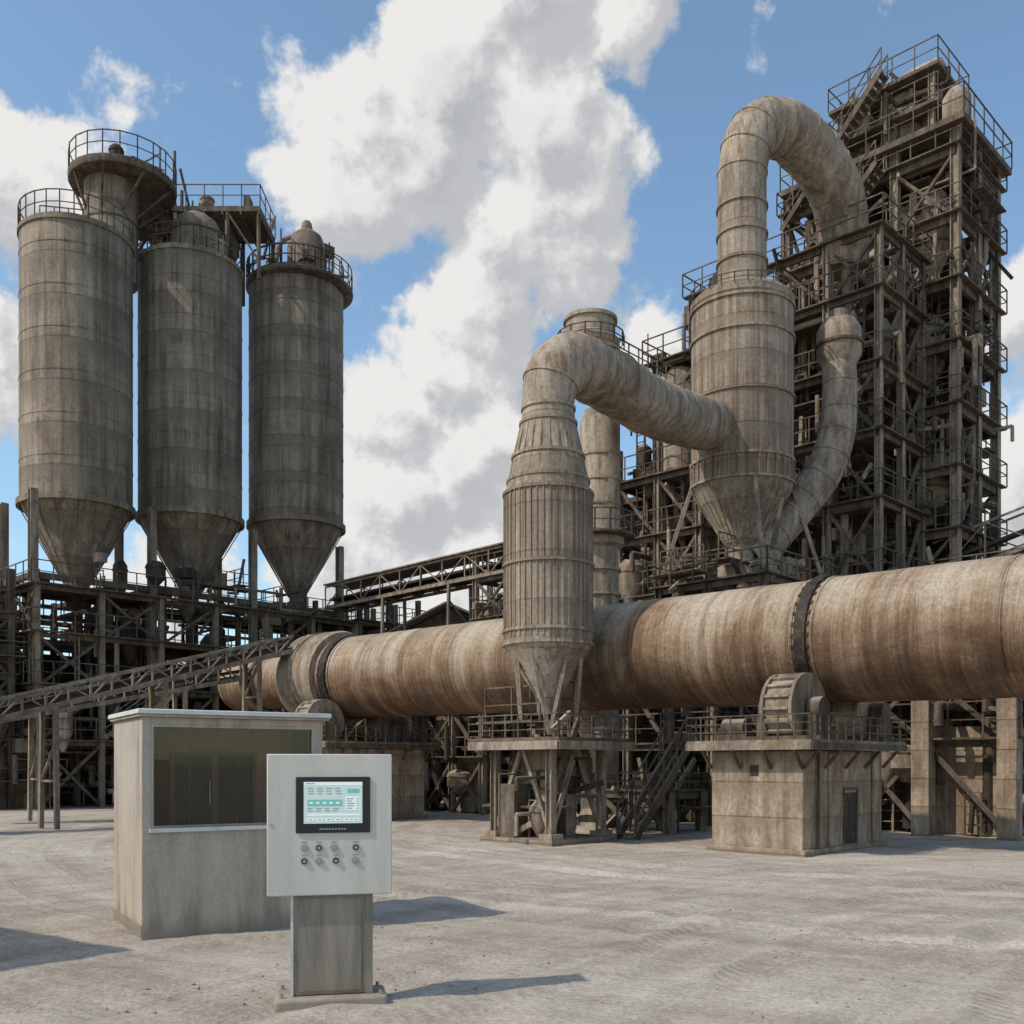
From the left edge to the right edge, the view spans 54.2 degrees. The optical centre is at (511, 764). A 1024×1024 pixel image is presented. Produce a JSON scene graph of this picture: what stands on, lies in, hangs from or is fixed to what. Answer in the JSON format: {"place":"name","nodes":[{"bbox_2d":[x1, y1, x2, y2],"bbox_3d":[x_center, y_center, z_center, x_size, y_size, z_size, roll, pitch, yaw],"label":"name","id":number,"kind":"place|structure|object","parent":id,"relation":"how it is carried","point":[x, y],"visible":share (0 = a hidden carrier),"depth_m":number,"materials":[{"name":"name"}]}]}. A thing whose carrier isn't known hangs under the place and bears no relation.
{"place":"outdoors","nodes":[
{"label":"outdoors","id":0,"kind":"place"},
{"bbox_2d":[0,800,1023,1023],"bbox_3d":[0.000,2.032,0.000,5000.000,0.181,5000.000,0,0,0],"label":"ground","id":1,"kind":"structure","parent":0,"point":[618,962],"depth_m":11.63,"materials":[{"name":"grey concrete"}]},
{"bbox_2d":[0,660,262,820],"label":"belt conveyor","id":2,"kind":"object","parent":1,"relation":"on","point":[173,690],"visible":0.32,"depth_m":36.81,"materials":[{"name":"metal"}]},
{"bbox_2d":[0,619,288,808],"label":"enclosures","id":3,"kind":"object","parent":1,"relation":"on","point":[21,787],"visible":0.15,"depth_m":50.79,"materials":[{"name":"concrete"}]},
{"bbox_2d":[0,635,292,829],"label":"belt conveyor","id":4,"kind":"object","parent":1,"relation":"on","point":[68,697],"visible":0.86,"depth_m":32.77,"materials":[{"name":"metal"}]},
{"bbox_2d":[0,552,363,807],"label":"pipes and equipment","id":5,"kind":"object","parent":1,"relation":"on","point":[157,568],"visible":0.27,"depth_m":49.70,"materials":[{"name":"metal"}]},
{"bbox_2d":[0,487,424,808],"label":"legs and platforms","id":6,"kind":"object","parent":1,"relation":"on","point":[13,586],"visible":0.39,"depth_m":49.28,"materials":[{"name":"metal"}]},
{"bbox_2d":[15,128,176,657],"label":"storage silo","id":7,"kind":"object","parent":6,"relation":"on","point":[78,281],"visible":0.96,"depth_m":48.09,"materials":[{"name":"metal"}]},
{"bbox_2d":[135,168,275,656],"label":"storage silo","id":8,"kind":"object","parent":6,"relation":"on","point":[191,287],"visible":0.91,"depth_m":51.97,"materials":[{"name":"metal"}]},
{"bbox_2d":[246,215,352,639],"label":"storage silo","id":9,"kind":"object","parent":6,"relation":"on","point":[300,299],"visible":0.96,"depth_m":55.84,"materials":[{"name":"metal"}]},
{"bbox_2d":[108,708,331,940],"bbox_3d":[-3.778,0.725,12.866,2.350,2.750,1.870,0,0,-32],"label":"control booth","id":10,"kind":"object","parent":1,"relation":"on","point":[190,822],"visible":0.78,"depth_m":12.24,"materials":[{"name":"concrete"}]},
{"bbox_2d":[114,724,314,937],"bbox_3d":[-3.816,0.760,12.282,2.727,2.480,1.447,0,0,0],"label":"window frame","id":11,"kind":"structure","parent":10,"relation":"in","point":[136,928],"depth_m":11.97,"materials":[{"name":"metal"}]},
{"bbox_2d":[267,754,391,1012],"bbox_3d":[-1.569,0.994,8.598,1.035,2.172,0.450,0,0,-12],"label":"control panel","id":12,"kind":"object","parent":1,"relation":"on","point":[329,844],"visible":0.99,"depth_m":8.43,"materials":[{"name":"paint"}]},
{"bbox_2d":[267,754,391,896],"bbox_3d":[-1.533,0.501,8.428,1.035,1.187,0.041,0,0,-12],"label":"cabinet door","id":13,"kind":"structure","parent":12,"relation":"in","point":[286,876],"depth_m":8.40,"materials":[{"name":"paint"}]},
{"bbox_2d":[291,894,372,996],"bbox_3d":[-1.525,1.522,8.474,0.686,0.845,0.008,0,0,-12],"label":"pedestal door","id":14,"kind":"structure","parent":12,"relation":"in","point":[329,928],"depth_m":8.48,"materials":[{"name":"metal"}]},
{"bbox_2d":[282,709,434,792],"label":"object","id":15,"kind":"object","parent":1,"relation":"on","point":[426,772],"visible":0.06,"depth_m":43.42,"materials":[{"name":"metal"}]},
{"bbox_2d":[274,709,460,793],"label":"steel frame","id":16,"kind":"object","parent":1,"relation":"on","point":[415,720],"visible":0.01,"depth_m":43.73,"materials":[{"name":"metal"}]},
{"bbox_2d":[295,699,440,820],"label":"kiln support pier","id":17,"kind":"structure","parent":1,"relation":"on","point":[389,735],"depth_m":37.14,"materials":[{"name":"concrete"}]},
{"bbox_2d":[352,718,428,807],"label":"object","id":18,"kind":"object","parent":1,"relation":"on","point":[362,735],"visible":0.07,"depth_m":46.41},
{"bbox_2d":[323,542,502,632],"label":"conveyor gallery","id":19,"kind":"object","parent":1,"relation":"on","point":[438,583],"visible":0.62,"depth_m":52.87,"materials":[{"name":"metal"}]},
{"bbox_2d":[387,601,468,781],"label":"clinker warehouse","id":20,"kind":"structure","parent":1,"relation":"on","point":[435,616],"depth_m":60.32,"materials":[{"name":"metal"}]},
{"bbox_2d":[446,733,507,807],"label":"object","id":21,"kind":"object","parent":1,"relation":"on","point":[504,766],"visible":0.07,"depth_m":43.74,"materials":[{"name":"metal"}]},
{"bbox_2d":[418,713,548,808],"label":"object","id":22,"kind":"object","parent":1,"relation":"on","point":[454,783],"visible":0.23,"depth_m":42.93,"materials":[{"name":"metal"}]},
{"bbox_2d":[409,711,563,813],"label":"steel frame","id":23,"kind":"object","parent":1,"relation":"on","point":[481,758],"visible":0.25,"depth_m":42.34,"materials":[{"name":"metal"}]},
{"bbox_2d":[444,723,543,811],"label":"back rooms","id":24,"kind":"object","parent":1,"relation":"on","point":[467,804],"visible":0.18,"depth_m":42.58,"materials":[{"name":"concrete"}]},
{"bbox_2d":[469,550,537,719],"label":"transfer tower","id":25,"kind":"structure","parent":1,"relation":"on","point":[483,611],"depth_m":48.73,"materials":[{"name":"metal"}]},
{"bbox_2d":[482,586,532,719],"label":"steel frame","id":26,"kind":"object","parent":1,"relation":"on","point":[490,589],"depth_m":55.50,"materials":[{"name":"metal"}]},
{"bbox_2d":[468,308,733,846],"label":"conditioning tower","id":27,"kind":"structure","parent":1,"relation":"on","point":[565,537],"depth_m":26.32,"materials":[{"name":"metal"}]},
{"bbox_2d":[588,736,711,834],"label":"metal staircase","id":28,"kind":"structure","parent":1,"relation":"on","point":[664,817],"depth_m":30.19,"materials":[{"name":"metal"}]},
{"bbox_2d":[580,313,724,809],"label":"filter tower","id":29,"kind":"structure","parent":1,"relation":"on","point":[657,487],"depth_m":42.08,"materials":[{"name":"metal"}]},
{"bbox_2d":[550,706,754,825],"bbox_3d":[5.286,-1.067,36.662,7.444,6.230,3.845,0,0,44],"label":"steel frame","id":30,"kind":"object","parent":1,"relation":"on","point":[628,754],"visible":0.04,"depth_m":34.41,"materials":[{"name":"metal"}]},
{"bbox_2d":[559,706,754,813],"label":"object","id":31,"kind":"object","parent":1,"relation":"on","point":[643,719],"visible":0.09,"depth_m":34.65,"materials":[{"name":"metal"}]},
{"bbox_2d":[619,708,723,820],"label":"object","id":32,"kind":"object","parent":1,"relation":"on","point":[684,814],"depth_m":36.78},
{"bbox_2d":[685,672,906,857],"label":"kiln support pier","id":33,"kind":"structure","parent":1,"relation":"on","point":[799,774],"depth_m":22.85,"materials":[{"name":"concrete"}]},
{"bbox_2d":[218,553,1023,724],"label":"rotary kiln","id":34,"kind":"object","parent":33,"relation":"on","point":[950,631],"visible":0.82,"depth_m":24.73,"materials":[{"name":"metal"}]},
{"bbox_2d":[750,752,857,848],"bbox_3d":[6.850,0.835,23.110,2.805,2.330,1.516,0,0,0],"label":"door and vent","id":35,"kind":"structure","parent":33,"relation":"in","point":[850,800],"depth_m":23.47,"materials":[{"name":"metal"}]},
{"bbox_2d":[682,192,932,722],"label":"cyclone service tower","id":36,"kind":"structure","parent":1,"relation":"on","point":[846,537],"depth_m":39.60,"materials":[{"name":"metal"}]},
{"bbox_2d":[776,34,1013,570],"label":"preheater tower","id":37,"kind":"structure","parent":1,"relation":"on","point":[926,156],"depth_m":41.51,"materials":[{"name":"metal"}]},
{"bbox_2d":[870,698,1023,835],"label":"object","id":38,"kind":"object","parent":1,"relation":"on","point":[899,764],"visible":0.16,"depth_m":28.75,"materials":[{"name":"metal"}]},
{"bbox_2d":[921,546,978,703],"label":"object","id":39,"kind":"object","parent":1,"relation":"on","point":[929,553],"visible":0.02,"depth_m":38.40,"materials":[{"name":"metal"}]},
{"bbox_2d":[882,697,1023,841],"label":"concrete columns","id":40,"kind":"structure","parent":1,"relation":"on","point":[938,809],"depth_m":28.47,"materials":[{"name":"grey concrete"}]},
{"bbox_2d":[882,698,1023,825],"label":"steel frame","id":41,"kind":"object","parent":1,"relation":"on","point":[958,741],"visible":0.11,"depth_m":28.07,"materials":[{"name":"metal"}]},
{"bbox_2d":[943,704,980,726],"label":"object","id":42,"kind":"object","parent":1,"relation":"on","point":[976,723],"depth_m":30.52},
{"bbox_2d":[925,547,1023,565],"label":"steel frame","id":43,"kind":"object","parent":1,"relation":"on","point":[1003,551],"visible":0.04,"depth_m":36.86,"materials":[{"name":"metal"}]},
{"bbox_2d":[926,506,1023,562],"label":"conveyor gallery","id":44,"kind":"object","parent":1,"relation":"on","point":[985,546],"visible":0.38,"depth_m":40.79,"materials":[{"name":"metal"}]},
{"bbox_2d":[0,0,1023,664],"label":"sky","id":45,"kind":"structure","parent":0,"point":[485,174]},
{"bbox_2d":[647,96,869,822],"bbox_3d":[9.873,-11.272,37.557,10.021,26.613,5.595,0,0,-44],"label":"cyclone separator","id":46,"kind":"object","parent":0,"point":[759,504],"visible":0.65,"depth_m":35.26,"materials":[{"name":"grey metal"}]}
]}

